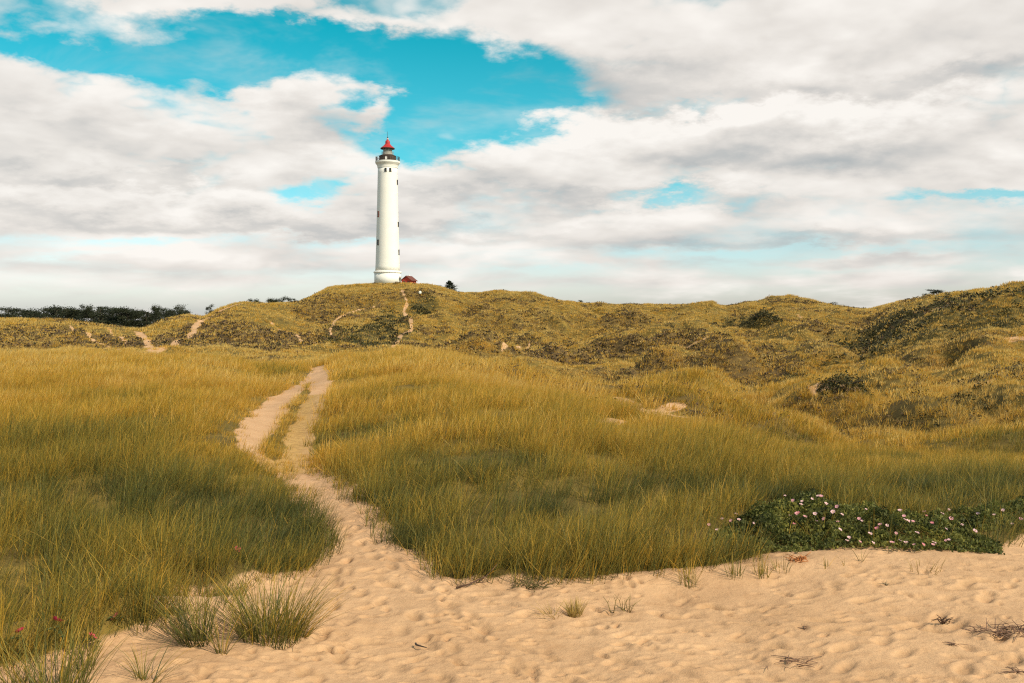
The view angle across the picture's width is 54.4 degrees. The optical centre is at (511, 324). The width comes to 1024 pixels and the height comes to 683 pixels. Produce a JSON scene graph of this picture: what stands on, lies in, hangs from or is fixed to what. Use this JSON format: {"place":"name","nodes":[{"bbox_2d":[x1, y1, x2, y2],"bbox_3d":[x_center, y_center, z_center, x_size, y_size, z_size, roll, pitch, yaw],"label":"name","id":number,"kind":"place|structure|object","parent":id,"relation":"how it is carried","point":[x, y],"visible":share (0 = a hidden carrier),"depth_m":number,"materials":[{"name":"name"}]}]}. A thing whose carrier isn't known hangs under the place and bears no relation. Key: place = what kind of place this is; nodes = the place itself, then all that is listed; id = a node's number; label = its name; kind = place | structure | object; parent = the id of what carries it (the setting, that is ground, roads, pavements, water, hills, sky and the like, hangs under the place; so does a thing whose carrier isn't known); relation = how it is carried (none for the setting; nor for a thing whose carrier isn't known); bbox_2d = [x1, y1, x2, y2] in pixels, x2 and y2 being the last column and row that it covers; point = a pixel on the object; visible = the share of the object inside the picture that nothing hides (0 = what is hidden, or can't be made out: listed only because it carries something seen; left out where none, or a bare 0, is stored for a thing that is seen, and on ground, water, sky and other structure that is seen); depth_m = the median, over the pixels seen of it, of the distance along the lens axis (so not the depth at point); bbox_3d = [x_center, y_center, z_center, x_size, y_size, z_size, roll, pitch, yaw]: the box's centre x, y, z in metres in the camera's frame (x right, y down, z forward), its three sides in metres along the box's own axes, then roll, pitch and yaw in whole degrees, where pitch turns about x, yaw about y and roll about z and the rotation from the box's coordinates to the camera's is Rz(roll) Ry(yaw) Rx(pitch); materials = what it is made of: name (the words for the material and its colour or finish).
{"place":"outdoors","nodes":[
{"label":"outdoors","id":0,"kind":"place"},
{"bbox_2d":[107,611,123,619],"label":"wild rose","id":1,"kind":"object","parent":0,"point":[110,617],"visible":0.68,"depth_m":6.12,"materials":[{"name":"green plant"}]},
{"bbox_2d":[235,365,414,554],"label":"path","id":2,"kind":"structure","parent":0,"point":[360,540],"depth_m":13.86,"materials":[{"name":"beige sand"}]},
{"bbox_2d":[0,282,1023,682],"bbox_3d":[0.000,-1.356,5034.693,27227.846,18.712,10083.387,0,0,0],"label":"ground","id":3,"kind":"structure","parent":0,"point":[854,616],"depth_m":7.10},
{"bbox_2d":[0,306,26,317],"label":"pine tree","id":4,"kind":"object","parent":3,"relation":"on","point":[7,312],"visible":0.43,"depth_m":261.82,"materials":[{"name":"green plant"}]},
{"bbox_2d":[11,627,28,655],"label":"wild rose","id":5,"kind":"object","parent":3,"relation":"on","point":[20,629],"visible":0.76,"depth_m":5.70,"materials":[{"name":"pink plant"}]},
{"bbox_2d":[6,308,36,316],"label":"pine tree","id":6,"kind":"object","parent":3,"relation":"on","point":[24,311],"visible":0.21,"depth_m":273.96,"materials":[{"name":"green plant"}]},
{"bbox_2d":[16,311,48,317],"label":"pine tree","id":7,"kind":"object","parent":3,"relation":"on","point":[30,313],"visible":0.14,"depth_m":269.73,"materials":[{"name":"green plant"}]},
{"bbox_2d":[23,313,50,318],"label":"pine tree","id":8,"kind":"object","parent":3,"relation":"on","point":[39,315],"visible":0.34,"depth_m":266.72,"materials":[{"name":"green plant"}]},
{"bbox_2d":[0,639,85,682],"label":"grass tuft","id":9,"kind":"object","parent":3,"relation":"on","point":[25,678],"visible":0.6,"depth_m":5.36,"materials":[{"name":"green plant"}]},
{"bbox_2d":[32,305,64,317],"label":"pine tree","id":10,"kind":"object","parent":3,"relation":"on","point":[38,311],"visible":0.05,"depth_m":280.17,"materials":[{"name":"green plant"}]},
{"bbox_2d":[47,616,64,648],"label":"wild rose","id":11,"kind":"object","parent":3,"relation":"on","point":[55,618],"visible":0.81,"depth_m":5.80,"materials":[{"name":"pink plant"}]},
{"bbox_2d":[37,307,78,319],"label":"pine tree","id":12,"kind":"object","parent":3,"relation":"on","point":[51,310],"visible":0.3,"depth_m":271.86,"materials":[{"name":"green plant"}]},
{"bbox_2d":[47,306,87,322],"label":"pine tree","id":13,"kind":"object","parent":3,"relation":"on","point":[73,312],"visible":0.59,"depth_m":261.78,"materials":[{"name":"green plant"}]},
{"bbox_2d":[0,608,139,682],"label":"grass tuft","id":14,"kind":"object","parent":3,"relation":"on","point":[66,673],"visible":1,"depth_m":5.20,"materials":[{"name":"green plant"}]},
{"bbox_2d":[49,616,120,671],"bbox_3d":[-2.369,1.758,5.575,0.485,0.359,0.469,0,0,0],"label":"grass tuft","id":15,"kind":"object","parent":3,"relation":"on","point":[96,655],"visible":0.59,"depth_m":5.61,"materials":[{"name":"green plant"}]},
{"bbox_2d":[76,303,96,322],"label":"pine tree","id":16,"kind":"object","parent":3,"relation":"on","point":[88,312],"visible":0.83,"depth_m":261.25,"materials":[{"name":"green plant"}]},
{"bbox_2d":[82,632,99,646],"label":"wild rose","id":17,"kind":"object","parent":3,"relation":"on","point":[91,638],"visible":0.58,"depth_m":5.86,"materials":[{"name":"pink plant"}]},
{"bbox_2d":[78,309,109,320],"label":"pine tree","id":18,"kind":"object","parent":3,"relation":"on","point":[96,316],"visible":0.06,"depth_m":273.12,"materials":[{"name":"green plant"}]},
{"bbox_2d":[80,306,119,324],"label":"pine tree","id":19,"kind":"object","parent":3,"relation":"on","point":[100,313],"visible":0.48,"depth_m":267.36,"materials":[{"name":"green plant"}]},
{"bbox_2d":[88,306,125,320],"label":"pine tree","id":20,"kind":"object","parent":3,"relation":"on","point":[99,307],"visible":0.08,"depth_m":281.38,"materials":[{"name":"green plant"}]},
{"bbox_2d":[93,307,142,325],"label":"pine tree","id":21,"kind":"object","parent":3,"relation":"on","point":[115,318],"visible":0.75,"depth_m":263.66,"materials":[{"name":"green plant"}]},
{"bbox_2d":[111,306,144,326],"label":"pine tree","id":22,"kind":"object","parent":3,"relation":"on","point":[128,312],"visible":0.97,"depth_m":263.24,"materials":[{"name":"green plant"}]},
{"bbox_2d":[109,642,180,680],"bbox_3d":[-2.004,1.823,5.446,0.386,0.219,0.376,0,0,40],"label":"grass tuft","id":23,"kind":"object","parent":3,"relation":"on","point":[144,676],"visible":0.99,"depth_m":5.42,"materials":[{"name":"green plant"}]},
{"bbox_2d":[130,310,163,327],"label":"pine tree","id":24,"kind":"object","parent":3,"relation":"on","point":[146,321],"visible":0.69,"depth_m":268.60,"materials":[{"name":"green plant"}]},
{"bbox_2d":[138,311,163,327],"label":"pine tree","id":25,"kind":"object","parent":3,"relation":"on","point":[152,314],"visible":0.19,"depth_m":279.87,"materials":[{"name":"green plant"}]},
{"bbox_2d":[149,304,161,324],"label":"pine tree","id":26,"kind":"object","parent":3,"relation":"on","point":[156,309],"visible":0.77,"depth_m":259.76,"materials":[{"name":"green plant"}]},
{"bbox_2d":[158,307,176,317],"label":"pine tree","id":27,"kind":"object","parent":3,"relation":"on","point":[163,309],"visible":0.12,"depth_m":282.18,"materials":[{"name":"green plant"}]},
{"bbox_2d":[162,309,176,316],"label":"pine tree","id":28,"kind":"object","parent":3,"relation":"on","point":[168,313],"visible":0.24,"depth_m":272.70,"materials":[{"name":"green plant"}]},
{"bbox_2d":[130,632,210,682],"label":"grass tuft","id":29,"kind":"object","parent":3,"relation":"on","point":[155,678],"visible":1,"depth_m":5.38,"materials":[{"name":"green plant"}]},
{"bbox_2d":[171,304,192,316],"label":"pine tree","id":30,"kind":"object","parent":3,"relation":"on","point":[181,311],"visible":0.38,"depth_m":264.83,"materials":[{"name":"green plant"}]},
{"bbox_2d":[130,580,256,647],"bbox_3d":[-1.896,1.715,6.081,0.986,0.426,0.950,0,0,-28],"label":"grass tuft","id":31,"kind":"object","parent":3,"relation":"on","point":[194,632],"visible":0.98,"depth_m":6.04,"materials":[{"name":"green plant"}]},
{"bbox_2d":[205,304,213,313],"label":"pine shrub","id":32,"kind":"object","parent":3,"relation":"on","point":[211,305],"visible":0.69,"depth_m":205.82,"materials":[{"name":"green plant"}]},
{"bbox_2d":[190,585,278,655],"bbox_3d":[-1.666,1.733,5.827,0.575,0.408,0.501,0,0,-28],"label":"grass tuft","id":33,"kind":"object","parent":3,"relation":"on","point":[222,646],"visible":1,"depth_m":5.84,"materials":[{"name":"green plant"}]},
{"bbox_2d":[165,564,347,649],"bbox_3d":[-1.557,1.727,6.234,1.270,0.518,1.120,0,0,0],"label":"grass tuft","id":34,"kind":"object","parent":3,"relation":"on","point":[268,630],"visible":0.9,"depth_m":6.13,"materials":[{"name":"green plant"}]},
{"bbox_2d":[267,298,280,302],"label":"pine shrub","id":35,"kind":"object","parent":3,"relation":"on","point":[269,300],"visible":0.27,"depth_m":232.03,"materials":[{"name":"green plant"}]},
{"bbox_2d":[272,296,287,302],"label":"pine shrub","id":36,"kind":"object","parent":3,"relation":"on","point":[284,298],"visible":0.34,"depth_m":231.83,"materials":[{"name":"green plant"}]},
{"bbox_2d":[234,568,400,638],"bbox_3d":[-1.281,1.778,6.298,1.000,0.425,0.969,0,0,21],"label":"grass tuft","id":37,"kind":"object","parent":3,"relation":"on","point":[311,628],"visible":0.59,"depth_m":6.30,"materials":[{"name":"green plant"}]},
{"bbox_2d":[373,131,401,283],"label":"lighthouse","id":38,"kind":"object","parent":3,"relation":"on","point":[387,267],"visible":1,"depth_m":254.61,"materials":[{"name":"paint"}]},
{"bbox_2d":[401,275,416,282],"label":"red hut","id":39,"kind":"object","parent":3,"relation":"on","point":[408,279],"visible":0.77,"depth_m":257.47,"materials":[{"name":"wood"}]},
{"bbox_2d":[411,305,432,314],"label":"dwarf shrub","id":40,"kind":"object","parent":3,"relation":"on","point":[421,307],"visible":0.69,"depth_m":221.11,"materials":[{"name":"green plant"}]},
{"bbox_2d":[445,280,457,290],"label":"dune pine","id":41,"kind":"object","parent":3,"relation":"on","point":[449,284],"visible":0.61,"depth_m":267.65,"materials":[{"name":"green plant"}]},
{"bbox_2d":[456,564,496,588],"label":"driftwood stem","id":42,"kind":"object","parent":3,"relation":"on","point":[475,580],"visible":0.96,"depth_m":7.49,"materials":[{"name":"brown wood"}]},
{"bbox_2d":[0,342,1023,673],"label":"marram grass","id":43,"kind":"structure","parent":3,"relation":"on","point":[848,470],"depth_m":11.85,"materials":[{"name":"green plant"}]},
{"bbox_2d":[0,280,1023,399],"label":"dune grass","id":44,"kind":"structure","parent":3,"relation":"on","point":[926,371],"depth_m":152.16,"materials":[{"name":"green plant"}]},
{"bbox_2d":[0,282,1023,443],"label":"heather scrub","id":45,"kind":"object","parent":3,"relation":"on","point":[169,340],"visible":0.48,"depth_m":146.78,"materials":[{"name":"green plant"}]},
{"bbox_2d":[509,559,530,586],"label":"grass tuft","id":46,"kind":"object","parent":3,"relation":"on","point":[519,573],"visible":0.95,"depth_m":7.52,"materials":[{"name":"plant"}]},
{"bbox_2d":[509,572,558,591],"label":"creeper","id":47,"kind":"object","parent":3,"relation":"on","point":[534,586],"visible":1,"depth_m":7.43,"materials":[{"name":"plant"}]},
{"bbox_2d":[529,601,570,618],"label":"dry tuft","id":48,"kind":"object","parent":3,"relation":"on","point":[548,611],"visible":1,"depth_m":6.81,"materials":[{"name":"beige plant"}]},
{"bbox_2d":[559,596,587,617],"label":"dry tuft","id":49,"kind":"object","parent":3,"relation":"on","point":[575,609],"visible":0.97,"depth_m":6.84,"materials":[{"name":"beige plant"}]},
{"bbox_2d":[604,595,639,612],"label":"dry plant","id":50,"kind":"object","parent":3,"relation":"on","point":[621,608],"visible":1,"depth_m":6.88,"materials":[{"name":"beige plant"}]},
{"bbox_2d":[316,286,1023,426],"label":"dark scrub","id":51,"kind":"object","parent":3,"relation":"on","point":[861,344],"visible":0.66,"depth_m":132.05,"materials":[{"name":"green plant"}]},
{"bbox_2d":[665,554,709,587],"bbox_3d":[1.322,1.821,7.452,0.434,0.289,0.421,0,0,0],"label":"grass tuft","id":52,"kind":"object","parent":3,"relation":"on","point":[688,577],"visible":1,"depth_m":7.41,"materials":[{"name":"plant"}]},
{"bbox_2d":[721,552,746,578],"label":"grass tuft","id":53,"kind":"object","parent":3,"relation":"on","point":[731,570],"visible":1,"depth_m":7.52,"materials":[{"name":"plant"}]},
{"bbox_2d":[738,307,782,329],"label":"dwarf shrub","id":54,"kind":"object","parent":3,"relation":"on","point":[761,313],"visible":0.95,"depth_m":199.93,"materials":[{"name":"green plant"}]},
{"bbox_2d":[751,553,779,578],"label":"grass tuft","id":55,"kind":"object","parent":3,"relation":"on","point":[761,571],"visible":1,"depth_m":7.53,"materials":[{"name":"plant"}]},
{"bbox_2d":[770,553,795,572],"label":"grass tuft","id":56,"kind":"object","parent":3,"relation":"on","point":[781,565],"visible":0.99,"depth_m":7.64,"materials":[{"name":"plant"}]},
{"bbox_2d":[767,655,823,668],"bbox_3d":[1.637,1.980,5.829,0.444,0.038,0.267,0,0,0],"label":"dead brush","id":57,"kind":"object","parent":3,"relation":"on","point":[797,660],"visible":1,"depth_m":5.87,"materials":[{"name":"brown plant"}]},
{"bbox_2d":[783,552,810,562],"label":"creeper","id":58,"kind":"object","parent":3,"relation":"on","point":[801,558],"visible":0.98,"depth_m":7.78,"materials":[{"name":"orange plant"}]},
{"bbox_2d":[816,371,876,403],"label":"dwarf shrub","id":59,"kind":"object","parent":3,"relation":"on","point":[845,380],"visible":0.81,"depth_m":49.67,"materials":[{"name":"green plant"}]},
{"bbox_2d":[698,488,1004,554],"bbox_3d":[3.116,1.722,9.151,2.450,0.369,2.773,0,0,22],"label":"rose bush","id":60,"kind":"object","parent":3,"relation":"on","point":[772,513],"visible":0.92,"depth_m":8.54,"materials":[{"name":"green plant"}]},
{"bbox_2d":[908,555,945,574],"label":"dry tuft","id":61,"kind":"object","parent":3,"relation":"on","point":[927,566],"visible":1,"depth_m":7.49,"materials":[{"name":"beige plant"}]},
{"bbox_2d":[922,289,941,294],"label":"crest bush","id":62,"kind":"object","parent":3,"relation":"on","point":[936,291],"visible":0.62,"depth_m":197.36,"materials":[{"name":"green plant"}]},
{"bbox_2d":[932,615,952,623],"bbox_3d":[2.778,1.893,6.411,0.150,0.074,0.081,0,0,12],"label":"dead brush","id":63,"kind":"object","parent":3,"relation":"on","point":[943,621],"visible":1,"depth_m":6.42,"materials":[{"name":"brown plant"}]},
{"bbox_2d":[962,625,987,632],"bbox_3d":[2.903,1.914,6.232,0.138,0.031,0.138,0,0,0],"label":"dead brush","id":64,"kind":"object","parent":3,"relation":"on","point":[974,630],"visible":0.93,"depth_m":6.23,"materials":[{"name":"brown plant"}]},
{"bbox_2d":[949,495,1023,530],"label":"rose bush","id":65,"kind":"object","parent":3,"relation":"on","point":[977,511],"visible":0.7,"depth_m":9.14,"materials":[{"name":"green plant"}]},
{"bbox_2d":[968,618,1023,640],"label":"dead brush","id":66,"kind":"object","parent":3,"relation":"on","point":[1003,631],"visible":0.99,"depth_m":6.17,"materials":[{"name":"brown plant"}]},
{"bbox_2d":[999,666,1023,673],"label":"dead brush","id":67,"kind":"object","parent":3,"relation":"on","point":[1015,670],"visible":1,"depth_m":5.55,"materials":[{"name":"brown plant"}]},
{"bbox_2d":[0,0,1023,320],"label":"sky","id":68,"kind":"structure","parent":0,"point":[197,154],"materials":[{"name":"white"}]}
]}

